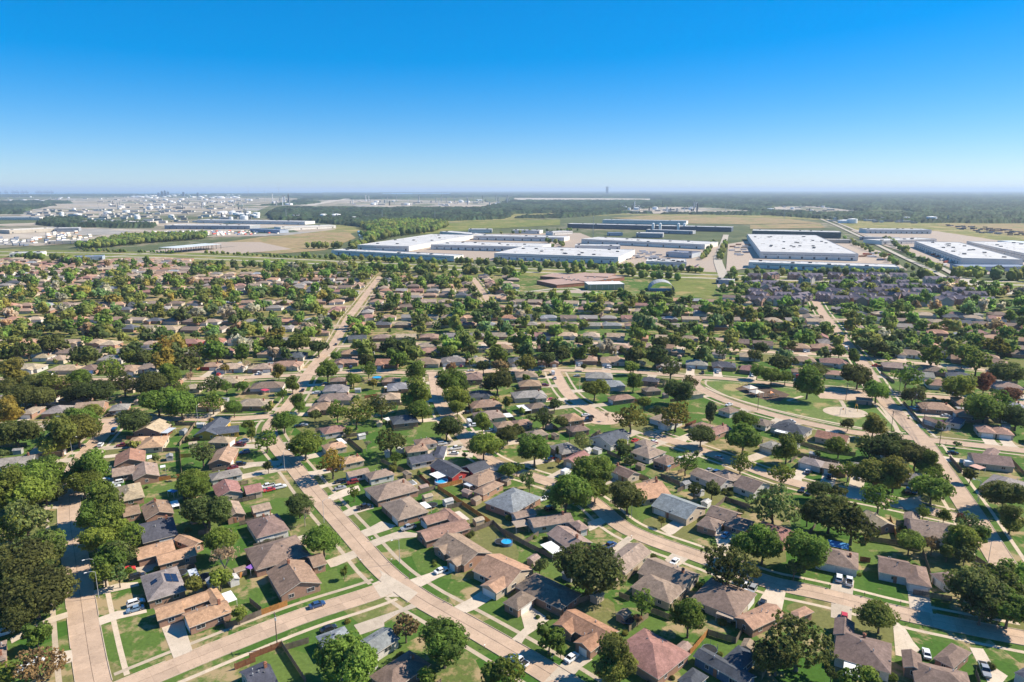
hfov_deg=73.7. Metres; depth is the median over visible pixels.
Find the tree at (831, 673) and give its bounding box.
[823,665,838,681]
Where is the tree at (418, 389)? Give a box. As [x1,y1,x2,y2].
[400,375,431,408]
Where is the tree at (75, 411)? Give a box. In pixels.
[58,407,101,423]
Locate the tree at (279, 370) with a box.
[271,363,285,380]
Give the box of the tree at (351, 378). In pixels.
[345,372,361,387]
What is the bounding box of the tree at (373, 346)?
[364,339,376,352]
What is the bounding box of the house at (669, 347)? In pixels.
[665,343,673,351]
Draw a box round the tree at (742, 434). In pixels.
[724,421,761,453]
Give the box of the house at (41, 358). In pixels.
[32,353,54,361]
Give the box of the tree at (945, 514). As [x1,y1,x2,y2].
[935,508,952,522]
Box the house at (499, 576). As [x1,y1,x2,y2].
[472,553,532,600]
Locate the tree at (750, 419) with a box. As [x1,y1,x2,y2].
[731,410,759,425]
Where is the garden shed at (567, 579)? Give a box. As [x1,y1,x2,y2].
[562,571,571,582]
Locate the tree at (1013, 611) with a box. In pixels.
[985,583,1023,628]
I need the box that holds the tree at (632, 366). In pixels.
[624,361,639,373]
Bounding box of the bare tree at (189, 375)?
[185,371,193,383]
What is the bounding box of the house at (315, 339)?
[309,337,321,341]
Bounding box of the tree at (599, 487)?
[584,478,610,502]
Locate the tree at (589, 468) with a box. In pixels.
[571,455,615,481]
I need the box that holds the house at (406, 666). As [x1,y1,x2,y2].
[369,650,430,681]
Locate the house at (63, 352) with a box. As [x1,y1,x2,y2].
[55,348,73,355]
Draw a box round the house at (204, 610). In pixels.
[153,588,231,634]
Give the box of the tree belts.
[13,217,1023,280]
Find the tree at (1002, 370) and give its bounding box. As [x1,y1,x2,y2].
[985,360,1023,380]
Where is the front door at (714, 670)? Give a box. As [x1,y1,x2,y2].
[713,668,716,676]
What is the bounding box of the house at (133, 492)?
[116,482,144,506]
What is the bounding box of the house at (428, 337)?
[420,333,438,340]
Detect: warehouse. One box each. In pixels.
[0,217,42,219]
[0,227,54,233]
[9,251,46,256]
[47,239,88,243]
[54,227,80,231]
[74,255,104,259]
[125,221,158,223]
[164,224,259,228]
[197,219,314,224]
[250,228,288,232]
[274,225,335,229]
[331,249,463,260]
[358,234,473,250]
[431,241,550,250]
[440,231,484,234]
[468,228,491,232]
[473,234,569,241]
[494,246,634,262]
[512,229,542,233]
[546,230,572,234]
[567,223,732,231]
[575,244,619,248]
[581,237,717,248]
[602,219,687,224]
[607,232,622,235]
[636,232,663,237]
[646,229,695,233]
[646,258,686,266]
[666,250,700,257]
[716,277,734,283]
[747,234,858,260]
[748,260,898,271]
[752,229,840,237]
[826,239,851,242]
[859,228,931,233]
[859,236,899,239]
[863,237,936,244]
[914,241,1022,264]
[949,264,1022,270]
[966,241,1023,259]
[997,240,1023,242]
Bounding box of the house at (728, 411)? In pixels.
[718,406,739,417]
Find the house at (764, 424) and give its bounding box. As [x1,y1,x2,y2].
[752,418,775,430]
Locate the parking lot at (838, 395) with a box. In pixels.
[818,391,874,399]
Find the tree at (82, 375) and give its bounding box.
[66,368,92,384]
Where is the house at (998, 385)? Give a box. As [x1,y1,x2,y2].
[991,381,1023,390]
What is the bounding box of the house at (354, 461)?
[340,453,364,469]
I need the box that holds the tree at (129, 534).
[116,523,144,551]
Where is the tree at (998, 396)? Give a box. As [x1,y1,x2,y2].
[987,389,1020,422]
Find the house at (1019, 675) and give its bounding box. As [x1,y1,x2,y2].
[1014,668,1023,681]
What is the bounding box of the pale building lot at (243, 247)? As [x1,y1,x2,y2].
[146,242,289,252]
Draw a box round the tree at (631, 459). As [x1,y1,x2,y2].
[623,454,637,468]
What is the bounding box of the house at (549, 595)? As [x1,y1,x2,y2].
[503,572,581,617]
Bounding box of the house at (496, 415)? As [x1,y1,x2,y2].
[472,409,505,422]
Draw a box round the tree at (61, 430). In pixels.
[35,412,81,456]
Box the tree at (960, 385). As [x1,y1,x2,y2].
[941,374,977,396]
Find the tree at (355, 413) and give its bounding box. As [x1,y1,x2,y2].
[339,398,374,429]
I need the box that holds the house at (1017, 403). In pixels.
[998,401,1023,407]
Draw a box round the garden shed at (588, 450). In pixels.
[583,447,591,453]
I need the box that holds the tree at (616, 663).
[591,630,638,681]
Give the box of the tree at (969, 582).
[942,566,1011,612]
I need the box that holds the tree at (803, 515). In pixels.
[797,504,815,526]
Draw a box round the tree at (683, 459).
[674,450,698,475]
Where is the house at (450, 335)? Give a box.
[443,333,455,338]
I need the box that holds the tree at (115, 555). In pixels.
[90,540,130,567]
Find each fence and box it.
[0,442,26,446]
[22,404,62,410]
[126,430,172,439]
[159,474,179,480]
[163,447,178,451]
[174,422,195,424]
[178,563,205,590]
[179,453,190,457]
[180,421,195,444]
[185,437,199,440]
[198,528,209,534]
[212,463,235,471]
[226,612,255,628]
[233,495,255,501]
[234,656,255,669]
[238,480,247,485]
[239,514,267,524]
[243,384,260,394]
[249,597,261,609]
[249,641,281,657]
[250,610,261,617]
[253,536,283,545]
[261,600,287,614]
[281,640,305,681]
[285,637,308,649]
[329,438,362,452]
[343,431,367,437]
[381,459,402,471]
[385,402,401,405]
[389,420,413,430]
[417,471,429,485]
[418,485,434,494]
[437,479,461,488]
[438,485,490,521]
[447,502,461,507]
[469,520,505,536]
[500,409,515,419]
[502,528,555,559]
[523,531,538,544]
[546,421,574,430]
[578,595,589,603]
[607,450,620,459]
[619,592,628,600]
[623,466,648,479]
[624,566,637,581]
[629,613,648,630]
[642,381,665,386]
[650,607,670,619]
[661,474,684,492]
[671,591,686,607]
[685,420,695,426]
[690,630,707,653]
[708,626,743,643]
[716,497,725,505]
[726,497,749,505]
[728,498,753,511]
[791,452,839,463]
[801,442,855,455]
[806,524,815,536]
[860,556,870,562]
[866,537,896,544]
[874,482,900,488]
[881,371,894,382]
[890,516,896,539]
[903,401,933,429]
[913,589,951,601]
[922,549,933,583]
[949,455,961,471]
[975,423,1013,429]
[975,556,986,566]
[975,667,980,681]
[1012,459,1023,474]
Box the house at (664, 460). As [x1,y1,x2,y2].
[652,455,679,470]
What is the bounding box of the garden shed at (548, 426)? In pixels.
[545,423,552,429]
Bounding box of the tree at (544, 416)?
[530,406,553,429]
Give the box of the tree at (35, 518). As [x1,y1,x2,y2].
[0,498,53,536]
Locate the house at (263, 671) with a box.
[239,661,277,681]
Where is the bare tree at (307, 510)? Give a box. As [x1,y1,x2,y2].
[297,505,313,525]
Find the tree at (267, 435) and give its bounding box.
[254,427,277,452]
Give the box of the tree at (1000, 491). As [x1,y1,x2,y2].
[977,479,1023,506]
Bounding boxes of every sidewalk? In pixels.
[0,367,636,377]
[0,412,272,422]
[46,437,86,681]
[90,429,129,675]
[114,579,372,674]
[178,598,397,681]
[184,373,627,381]
[254,276,524,681]
[283,289,603,681]
[336,344,980,371]
[339,340,982,367]
[374,321,681,323]
[423,377,1023,652]
[447,389,1019,624]
[544,372,582,413]
[565,372,607,411]
[637,435,954,524]
[642,375,940,400]
[646,370,1020,399]
[653,429,954,509]
[682,378,1023,455]
[704,380,1022,445]
[808,301,1012,623]
[823,301,1023,560]
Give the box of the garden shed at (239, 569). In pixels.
[233,565,246,576]
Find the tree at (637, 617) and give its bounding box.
[633,614,642,626]
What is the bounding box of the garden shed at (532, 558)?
[526,554,540,566]
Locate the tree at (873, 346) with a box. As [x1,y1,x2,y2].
[863,338,889,357]
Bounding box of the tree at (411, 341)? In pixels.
[396,336,417,351]
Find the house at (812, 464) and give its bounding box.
[797,456,824,472]
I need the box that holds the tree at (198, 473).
[179,468,209,481]
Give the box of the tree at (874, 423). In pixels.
[862,412,887,437]
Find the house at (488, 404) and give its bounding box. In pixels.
[468,398,501,412]
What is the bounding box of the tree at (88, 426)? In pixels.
[62,413,102,448]
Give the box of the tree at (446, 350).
[439,345,454,356]
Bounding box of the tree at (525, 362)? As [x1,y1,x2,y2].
[514,353,536,370]
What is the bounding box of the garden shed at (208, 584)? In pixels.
[205,576,218,588]
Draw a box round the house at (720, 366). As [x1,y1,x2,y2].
[711,361,735,371]
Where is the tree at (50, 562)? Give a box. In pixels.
[30,559,65,574]
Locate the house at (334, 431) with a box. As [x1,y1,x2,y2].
[319,425,346,438]
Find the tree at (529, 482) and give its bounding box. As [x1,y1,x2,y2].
[525,479,534,492]
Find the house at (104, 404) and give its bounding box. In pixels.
[74,400,108,413]
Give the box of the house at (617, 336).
[606,333,624,340]
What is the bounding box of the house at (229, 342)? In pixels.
[227,338,248,345]
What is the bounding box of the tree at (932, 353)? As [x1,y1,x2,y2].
[918,345,947,364]
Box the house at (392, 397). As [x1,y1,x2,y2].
[379,392,400,403]
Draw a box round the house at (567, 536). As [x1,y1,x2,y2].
[547,520,592,552]
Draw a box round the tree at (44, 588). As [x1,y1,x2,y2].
[0,563,81,619]
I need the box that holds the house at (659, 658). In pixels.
[625,627,690,681]
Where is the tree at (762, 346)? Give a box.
[753,341,769,352]
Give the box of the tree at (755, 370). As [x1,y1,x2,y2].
[750,364,764,379]
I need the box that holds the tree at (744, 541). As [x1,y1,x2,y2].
[728,531,760,561]
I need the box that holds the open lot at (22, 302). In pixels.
[16,300,38,316]
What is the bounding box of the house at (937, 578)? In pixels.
[930,571,952,591]
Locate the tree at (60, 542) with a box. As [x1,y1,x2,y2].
[5,526,66,559]
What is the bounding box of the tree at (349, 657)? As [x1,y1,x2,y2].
[312,629,378,681]
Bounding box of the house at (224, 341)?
[204,338,227,345]
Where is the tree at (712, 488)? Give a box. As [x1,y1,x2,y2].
[704,479,720,499]
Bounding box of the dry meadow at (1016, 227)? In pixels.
[936,223,1023,234]
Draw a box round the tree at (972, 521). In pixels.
[955,510,991,537]
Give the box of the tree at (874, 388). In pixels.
[862,379,890,403]
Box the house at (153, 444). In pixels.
[127,435,169,453]
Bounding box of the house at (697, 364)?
[685,359,707,368]
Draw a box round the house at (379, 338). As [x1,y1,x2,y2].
[372,334,391,341]
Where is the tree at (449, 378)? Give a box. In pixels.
[435,367,469,389]
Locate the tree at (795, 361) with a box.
[789,357,799,364]
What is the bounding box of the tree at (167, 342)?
[152,335,174,348]
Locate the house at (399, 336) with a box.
[396,333,416,340]
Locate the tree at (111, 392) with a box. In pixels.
[98,385,114,400]
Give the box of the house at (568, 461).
[563,450,589,467]
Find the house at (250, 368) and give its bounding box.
[247,365,257,372]
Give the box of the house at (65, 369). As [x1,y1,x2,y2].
[46,364,86,373]
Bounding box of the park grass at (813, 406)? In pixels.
[701,381,904,432]
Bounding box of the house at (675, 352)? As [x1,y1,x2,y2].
[671,348,684,355]
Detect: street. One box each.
[0,369,637,380]
[38,414,275,424]
[58,422,117,681]
[117,586,380,681]
[135,325,339,327]
[262,276,582,681]
[332,341,987,370]
[345,322,728,325]
[356,306,821,315]
[369,294,617,298]
[429,374,1023,644]
[472,278,488,301]
[550,371,598,411]
[638,371,1023,403]
[642,431,956,519]
[692,378,1023,452]
[812,300,1015,565]
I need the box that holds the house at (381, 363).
[375,359,398,368]
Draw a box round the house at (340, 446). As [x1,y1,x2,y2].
[322,441,347,453]
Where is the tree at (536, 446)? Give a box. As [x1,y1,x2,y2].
[517,432,550,466]
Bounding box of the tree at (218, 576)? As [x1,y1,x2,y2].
[208,566,233,591]
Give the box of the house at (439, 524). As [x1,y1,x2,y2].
[416,508,470,547]
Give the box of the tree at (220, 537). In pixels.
[200,526,239,558]
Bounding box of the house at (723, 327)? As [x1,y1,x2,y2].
[707,324,728,329]
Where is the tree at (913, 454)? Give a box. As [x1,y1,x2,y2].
[898,444,931,470]
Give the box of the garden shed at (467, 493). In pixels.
[461,488,472,497]
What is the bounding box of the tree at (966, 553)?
[953,545,975,565]
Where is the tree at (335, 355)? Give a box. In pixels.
[330,352,340,358]
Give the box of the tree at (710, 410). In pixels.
[705,401,716,423]
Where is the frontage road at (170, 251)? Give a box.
[119,246,228,255]
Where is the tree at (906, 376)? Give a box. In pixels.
[890,361,924,388]
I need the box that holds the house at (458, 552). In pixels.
[432,533,490,572]
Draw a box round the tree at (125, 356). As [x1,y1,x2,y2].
[120,350,134,364]
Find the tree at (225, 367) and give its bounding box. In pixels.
[220,364,229,373]
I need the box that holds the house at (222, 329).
[203,325,227,332]
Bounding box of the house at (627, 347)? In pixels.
[614,345,631,352]
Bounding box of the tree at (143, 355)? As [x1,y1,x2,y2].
[130,349,151,363]
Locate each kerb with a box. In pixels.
[38,414,265,423]
[57,423,104,681]
[80,423,119,679]
[114,583,378,681]
[160,593,391,681]
[224,368,601,376]
[253,371,636,378]
[261,278,541,681]
[277,280,584,681]
[428,375,1023,645]
[443,393,1023,630]
[642,434,954,520]
[646,371,945,395]
[646,374,1023,404]
[649,430,955,512]
[696,389,1020,452]
[700,379,984,443]
[812,302,1023,621]
[822,305,1017,564]
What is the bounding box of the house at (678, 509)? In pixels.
[651,493,706,525]
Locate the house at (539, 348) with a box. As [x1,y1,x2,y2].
[537,344,553,351]
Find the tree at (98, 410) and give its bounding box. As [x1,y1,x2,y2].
[81,403,105,416]
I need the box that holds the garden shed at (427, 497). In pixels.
[421,493,433,501]
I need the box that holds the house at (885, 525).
[860,509,895,533]
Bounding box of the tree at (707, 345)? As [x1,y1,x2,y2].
[700,342,712,350]
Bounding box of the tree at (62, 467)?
[56,462,66,470]
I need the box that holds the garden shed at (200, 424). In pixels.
[196,422,205,427]
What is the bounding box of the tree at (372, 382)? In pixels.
[367,378,377,388]
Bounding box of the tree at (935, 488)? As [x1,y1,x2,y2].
[908,474,956,504]
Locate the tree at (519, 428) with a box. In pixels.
[512,423,524,432]
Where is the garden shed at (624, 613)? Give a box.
[616,608,631,623]
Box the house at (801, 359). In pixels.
[791,356,816,364]
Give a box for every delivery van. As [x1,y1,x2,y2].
[110,427,117,434]
[466,418,471,424]
[560,468,571,474]
[963,460,974,466]
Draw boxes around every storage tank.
[240,215,247,219]
[838,220,847,222]
[848,218,857,222]
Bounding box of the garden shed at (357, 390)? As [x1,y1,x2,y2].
[354,388,360,392]
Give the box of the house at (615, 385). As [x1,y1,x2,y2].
[602,380,625,390]
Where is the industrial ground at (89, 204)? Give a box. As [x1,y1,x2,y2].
[0,197,495,217]
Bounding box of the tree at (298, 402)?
[289,392,306,413]
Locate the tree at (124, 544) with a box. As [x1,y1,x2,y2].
[104,540,138,564]
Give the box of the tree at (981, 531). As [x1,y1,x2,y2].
[975,525,991,545]
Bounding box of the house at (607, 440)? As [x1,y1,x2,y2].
[590,429,629,450]
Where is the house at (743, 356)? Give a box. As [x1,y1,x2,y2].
[739,352,759,361]
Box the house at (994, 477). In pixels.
[980,474,1023,491]
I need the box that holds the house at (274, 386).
[250,381,284,392]
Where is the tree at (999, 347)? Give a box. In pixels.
[981,336,1011,355]
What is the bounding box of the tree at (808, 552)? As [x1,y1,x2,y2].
[783,528,831,572]
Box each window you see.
[196,623,205,629]
[307,586,314,591]
[384,645,391,652]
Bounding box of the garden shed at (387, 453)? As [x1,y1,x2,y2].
[384,449,389,457]
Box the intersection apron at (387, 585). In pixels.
[372,570,417,602]
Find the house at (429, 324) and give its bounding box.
[414,321,433,327]
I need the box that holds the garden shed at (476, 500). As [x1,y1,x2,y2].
[471,495,481,505]
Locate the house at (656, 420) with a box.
[649,414,681,430]
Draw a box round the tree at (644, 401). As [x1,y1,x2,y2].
[637,396,651,410]
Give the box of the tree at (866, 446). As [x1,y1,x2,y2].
[854,433,887,457]
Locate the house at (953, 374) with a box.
[945,372,973,378]
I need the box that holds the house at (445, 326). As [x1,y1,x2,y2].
[437,321,451,327]
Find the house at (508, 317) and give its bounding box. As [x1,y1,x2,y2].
[501,315,516,320]
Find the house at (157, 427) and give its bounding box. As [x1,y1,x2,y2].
[133,418,171,436]
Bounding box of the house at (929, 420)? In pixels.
[922,416,950,430]
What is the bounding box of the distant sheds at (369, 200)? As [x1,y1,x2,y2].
[12,196,853,211]
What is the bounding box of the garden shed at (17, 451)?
[12,448,23,454]
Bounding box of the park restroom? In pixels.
[856,397,872,405]
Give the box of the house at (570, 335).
[558,332,577,339]
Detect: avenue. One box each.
[821,219,946,276]
[827,219,961,277]
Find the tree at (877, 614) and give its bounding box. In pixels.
[854,597,901,633]
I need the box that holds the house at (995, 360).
[984,359,1007,365]
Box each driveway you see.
[10,612,67,642]
[43,501,58,508]
[54,650,72,664]
[57,457,72,462]
[65,451,78,454]
[71,443,85,447]
[94,582,138,594]
[96,445,128,450]
[98,608,146,624]
[104,454,116,457]
[136,562,157,571]
[162,621,191,657]
[200,370,215,376]
[202,411,219,416]
[231,444,270,449]
[234,460,281,467]
[242,464,255,467]
[242,465,286,478]
[289,412,307,415]
[296,452,324,460]
[303,391,322,393]
[307,383,329,386]
[307,467,342,476]
[319,479,347,488]
[326,551,356,566]
[328,486,359,499]
[343,504,373,515]
[354,604,415,634]
[361,521,395,536]
[370,531,416,546]
[410,566,453,585]
[418,416,441,422]
[428,445,466,453]
[437,440,462,445]
[445,452,472,456]
[452,410,472,414]
[454,591,491,612]
[468,430,495,435]
[505,440,518,445]
[512,456,561,466]
[513,607,548,642]
[544,654,592,681]
[546,398,568,401]
[547,404,577,410]
[547,466,570,478]
[588,517,604,530]
[589,402,611,407]
[606,478,616,484]
[611,536,633,552]
[628,429,641,437]
[656,439,667,446]
[660,521,683,535]
[665,553,687,565]
[675,433,689,441]
[680,451,703,462]
[685,368,694,374]
[689,439,711,445]
[713,371,722,376]
[715,531,734,551]
[747,375,755,379]
[748,451,770,462]
[758,588,785,609]
[770,418,782,423]
[790,468,806,480]
[820,474,836,486]
[831,575,853,594]
[831,603,851,619]
[845,489,865,499]
[847,475,864,489]
[876,375,907,379]
[893,623,920,655]
[898,496,921,509]
[903,411,948,417]
[908,591,932,612]
[943,456,966,462]
[970,647,1006,681]
[981,437,1000,445]
[999,439,1018,447]
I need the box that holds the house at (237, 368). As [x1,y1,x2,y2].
[215,363,248,373]
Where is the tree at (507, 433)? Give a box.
[495,425,519,444]
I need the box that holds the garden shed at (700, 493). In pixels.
[695,489,704,496]
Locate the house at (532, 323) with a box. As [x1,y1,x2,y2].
[519,321,536,327]
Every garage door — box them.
[21,415,29,418]
[159,536,174,541]
[256,510,269,516]
[260,535,273,541]
[392,516,397,525]
[421,520,426,528]
[449,563,454,571]
[483,588,494,599]
[521,602,531,614]
[579,646,586,657]
[581,530,586,535]
[654,508,664,516]
[747,599,753,610]
[761,447,770,453]
[800,463,810,469]
[818,564,834,572]
[909,585,927,592]
[934,578,940,588]
[981,433,992,437]
[999,435,1010,439]
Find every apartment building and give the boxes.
[744,279,761,283]
[744,295,765,305]
[745,287,763,295]
[747,273,761,280]
[750,290,769,295]
[760,282,771,288]
[762,271,779,279]
[762,280,778,285]
[763,286,782,295]
[763,295,784,305]
[773,291,791,295]
[786,287,800,292]
[787,272,800,279]
[791,295,807,305]
[792,291,812,300]
[798,275,815,283]
[804,273,823,280]
[815,291,834,301]
[825,287,844,294]
[827,271,843,278]
[828,295,849,304]
[829,279,842,287]
[840,276,859,279]
[848,272,868,279]
[849,294,868,305]
[850,286,867,291]
[855,291,877,296]
[861,276,879,282]
[868,271,884,275]
[868,287,885,291]
[868,296,893,304]
[871,279,884,286]
[878,290,901,301]
[879,284,897,287]
[886,286,910,291]
[888,272,907,278]
[896,279,909,283]
[898,282,919,287]
[901,292,920,301]
[910,287,931,293]
[910,299,931,306]
[921,283,941,292]
[922,276,941,283]
[933,295,954,305]
[940,290,961,295]
[943,276,959,282]
[950,294,970,304]
[951,287,975,292]
[961,291,987,295]
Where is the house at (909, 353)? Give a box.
[895,349,921,358]
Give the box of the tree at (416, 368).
[405,360,425,378]
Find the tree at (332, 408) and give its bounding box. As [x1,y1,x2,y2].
[326,401,347,422]
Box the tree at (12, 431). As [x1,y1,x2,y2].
[0,419,44,447]
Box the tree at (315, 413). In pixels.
[308,409,321,418]
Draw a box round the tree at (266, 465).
[262,461,272,472]
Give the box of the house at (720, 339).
[705,337,723,342]
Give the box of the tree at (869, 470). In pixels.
[849,457,890,488]
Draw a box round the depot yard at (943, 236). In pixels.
[851,230,1023,274]
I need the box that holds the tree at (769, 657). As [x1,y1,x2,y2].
[750,637,801,675]
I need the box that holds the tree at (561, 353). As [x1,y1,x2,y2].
[554,345,570,362]
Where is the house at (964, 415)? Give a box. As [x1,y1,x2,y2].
[952,410,989,422]
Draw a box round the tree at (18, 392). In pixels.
[2,383,37,409]
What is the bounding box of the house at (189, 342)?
[185,338,204,346]
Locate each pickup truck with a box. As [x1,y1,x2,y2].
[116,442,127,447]
[233,441,245,446]
[262,482,274,488]
[356,503,371,510]
[400,523,416,531]
[450,445,461,450]
[510,653,529,667]
[603,541,616,548]
[826,472,831,479]
[845,575,852,586]
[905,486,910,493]
[977,660,991,677]
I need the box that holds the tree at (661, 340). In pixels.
[651,336,668,347]
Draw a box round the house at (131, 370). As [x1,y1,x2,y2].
[115,365,140,375]
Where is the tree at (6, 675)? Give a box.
[0,661,18,681]
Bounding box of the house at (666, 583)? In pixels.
[631,557,700,610]
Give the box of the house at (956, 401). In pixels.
[950,397,966,406]
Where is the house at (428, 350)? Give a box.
[419,347,440,355]
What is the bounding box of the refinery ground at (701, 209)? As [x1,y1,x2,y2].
[627,207,747,213]
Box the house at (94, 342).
[85,339,108,346]
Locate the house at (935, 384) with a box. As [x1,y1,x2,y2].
[924,379,946,391]
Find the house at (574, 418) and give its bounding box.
[559,413,584,425]
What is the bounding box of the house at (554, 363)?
[537,358,558,366]
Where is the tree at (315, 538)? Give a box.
[300,523,340,557]
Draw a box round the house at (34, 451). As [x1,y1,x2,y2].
[29,446,66,458]
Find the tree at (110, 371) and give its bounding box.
[93,356,124,382]
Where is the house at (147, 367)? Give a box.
[138,362,157,373]
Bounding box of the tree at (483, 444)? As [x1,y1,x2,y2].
[465,431,502,460]
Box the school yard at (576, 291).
[538,290,589,292]
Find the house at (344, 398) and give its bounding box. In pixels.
[317,392,355,404]
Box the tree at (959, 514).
[955,513,967,521]
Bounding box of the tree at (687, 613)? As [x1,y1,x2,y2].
[668,597,706,637]
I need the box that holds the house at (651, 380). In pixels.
[642,377,659,385]
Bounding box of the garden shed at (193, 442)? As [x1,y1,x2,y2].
[188,441,196,447]
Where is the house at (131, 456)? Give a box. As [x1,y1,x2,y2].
[114,448,145,467]
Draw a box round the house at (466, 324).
[461,321,474,327]
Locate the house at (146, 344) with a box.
[141,340,157,347]
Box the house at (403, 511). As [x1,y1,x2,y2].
[380,496,428,526]
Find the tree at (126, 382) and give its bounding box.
[107,371,137,396]
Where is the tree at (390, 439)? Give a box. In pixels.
[374,428,406,455]
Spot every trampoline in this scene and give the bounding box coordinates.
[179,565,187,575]
[200,570,208,579]
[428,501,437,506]
[495,535,506,546]
[621,610,634,623]
[701,642,717,652]
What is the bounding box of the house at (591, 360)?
[574,355,597,364]
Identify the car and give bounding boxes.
[0,628,12,635]
[112,478,123,483]
[126,598,144,607]
[126,604,144,613]
[128,572,145,580]
[226,465,238,469]
[235,461,246,465]
[239,448,250,454]
[263,487,275,491]
[274,483,286,489]
[308,600,325,608]
[319,624,337,633]
[333,478,345,483]
[334,485,346,490]
[346,478,358,484]
[433,566,447,573]
[437,441,447,445]
[448,451,458,454]
[544,504,556,510]
[564,651,579,663]
[669,557,679,564]
[714,455,724,459]
[721,531,730,538]
[748,583,757,592]
[758,598,766,605]
[799,486,805,492]
[835,573,842,582]
[841,611,847,617]
[921,647,931,660]
[947,450,958,454]
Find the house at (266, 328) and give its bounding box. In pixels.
[263,326,269,332]
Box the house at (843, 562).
[816,547,858,576]
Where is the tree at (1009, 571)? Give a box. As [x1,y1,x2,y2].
[971,559,1023,596]
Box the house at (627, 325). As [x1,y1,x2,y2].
[624,322,630,328]
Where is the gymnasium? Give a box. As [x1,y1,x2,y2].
[584,281,623,289]
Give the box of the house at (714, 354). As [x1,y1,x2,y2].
[712,351,726,358]
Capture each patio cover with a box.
[161,428,174,435]
[170,500,178,506]
[187,568,198,576]
[222,590,236,602]
[420,502,431,512]
[429,471,446,481]
[455,511,468,519]
[512,519,528,527]
[516,405,531,413]
[540,541,561,559]
[716,611,740,624]
[775,429,787,433]
[843,661,860,676]
[969,464,985,471]
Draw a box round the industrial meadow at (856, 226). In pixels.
[272,213,1023,267]
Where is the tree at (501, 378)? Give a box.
[482,367,512,394]
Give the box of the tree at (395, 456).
[389,451,402,462]
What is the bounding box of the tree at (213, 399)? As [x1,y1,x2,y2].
[200,390,224,414]
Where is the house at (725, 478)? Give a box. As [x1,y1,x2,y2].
[689,467,740,491]
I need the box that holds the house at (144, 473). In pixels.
[112,461,159,484]
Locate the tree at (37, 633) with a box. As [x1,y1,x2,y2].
[20,620,52,647]
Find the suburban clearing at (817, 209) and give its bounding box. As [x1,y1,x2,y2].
[774,206,853,211]
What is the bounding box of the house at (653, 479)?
[642,476,658,481]
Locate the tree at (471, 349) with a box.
[461,345,477,354]
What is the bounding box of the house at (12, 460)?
[0,452,38,468]
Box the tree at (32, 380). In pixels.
[19,373,51,388]
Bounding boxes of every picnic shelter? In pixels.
[742,385,757,390]
[750,389,764,395]
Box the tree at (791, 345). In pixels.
[785,341,797,349]
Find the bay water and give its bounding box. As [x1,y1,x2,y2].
[0,190,554,193]
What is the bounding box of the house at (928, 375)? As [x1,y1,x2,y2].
[905,371,935,380]
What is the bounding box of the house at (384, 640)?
[362,627,399,659]
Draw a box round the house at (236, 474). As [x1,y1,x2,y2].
[209,468,242,484]
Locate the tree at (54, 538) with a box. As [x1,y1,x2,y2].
[33,529,68,550]
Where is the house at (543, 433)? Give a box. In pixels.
[524,429,548,439]
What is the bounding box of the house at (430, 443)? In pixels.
[413,436,436,448]
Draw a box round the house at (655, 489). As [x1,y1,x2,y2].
[635,478,670,505]
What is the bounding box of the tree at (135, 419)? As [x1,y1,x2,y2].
[114,408,151,435]
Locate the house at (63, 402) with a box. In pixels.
[57,397,93,404]
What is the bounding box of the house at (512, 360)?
[507,357,519,366]
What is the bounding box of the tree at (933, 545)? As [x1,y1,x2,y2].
[924,535,940,554]
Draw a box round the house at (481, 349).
[477,346,489,352]
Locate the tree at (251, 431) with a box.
[246,427,255,439]
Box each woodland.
[0,191,551,205]
[0,199,72,213]
[35,215,156,227]
[265,191,1023,226]
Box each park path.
[704,387,893,432]
[839,400,846,407]
[876,403,899,432]
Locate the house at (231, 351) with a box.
[226,348,234,355]
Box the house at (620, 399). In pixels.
[607,394,634,404]
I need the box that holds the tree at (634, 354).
[623,347,642,361]
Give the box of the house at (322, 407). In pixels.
[307,402,338,415]
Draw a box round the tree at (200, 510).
[178,494,232,529]
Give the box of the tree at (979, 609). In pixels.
[957,594,1000,625]
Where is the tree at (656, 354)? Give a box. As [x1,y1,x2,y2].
[646,344,670,364]
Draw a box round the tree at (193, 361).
[173,350,203,376]
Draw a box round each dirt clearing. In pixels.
[615,215,817,223]
[750,223,824,228]
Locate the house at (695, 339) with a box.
[682,335,698,342]
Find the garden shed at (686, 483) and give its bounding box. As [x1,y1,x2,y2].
[679,480,690,488]
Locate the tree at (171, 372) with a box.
[157,362,182,383]
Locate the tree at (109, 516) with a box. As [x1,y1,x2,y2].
[90,501,131,536]
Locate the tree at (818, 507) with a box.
[798,491,862,533]
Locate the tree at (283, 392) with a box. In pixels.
[277,388,287,401]
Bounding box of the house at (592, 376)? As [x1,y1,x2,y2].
[585,371,612,380]
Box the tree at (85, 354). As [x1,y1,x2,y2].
[65,345,102,364]
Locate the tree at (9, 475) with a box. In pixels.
[0,465,34,509]
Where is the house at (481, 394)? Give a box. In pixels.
[468,390,492,399]
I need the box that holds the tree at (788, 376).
[779,370,794,384]
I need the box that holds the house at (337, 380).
[329,376,346,384]
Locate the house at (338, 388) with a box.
[322,384,349,393]
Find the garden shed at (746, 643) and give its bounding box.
[740,638,753,650]
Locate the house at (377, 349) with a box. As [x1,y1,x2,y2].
[375,344,381,351]
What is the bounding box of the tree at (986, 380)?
[975,371,996,392]
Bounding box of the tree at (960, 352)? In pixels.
[953,343,983,358]
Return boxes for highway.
[0,251,1020,281]
[45,255,1023,285]
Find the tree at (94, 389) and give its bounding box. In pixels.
[73,379,115,400]
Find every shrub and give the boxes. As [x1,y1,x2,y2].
[124,567,133,573]
[183,527,191,531]
[344,618,350,623]
[395,651,403,657]
[505,514,511,520]
[695,581,703,587]
[718,617,726,625]
[726,491,733,495]
[888,672,897,681]
[986,661,996,670]
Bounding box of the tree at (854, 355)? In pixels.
[848,348,860,364]
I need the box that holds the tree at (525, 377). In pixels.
[522,374,529,379]
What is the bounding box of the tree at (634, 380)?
[626,372,642,391]

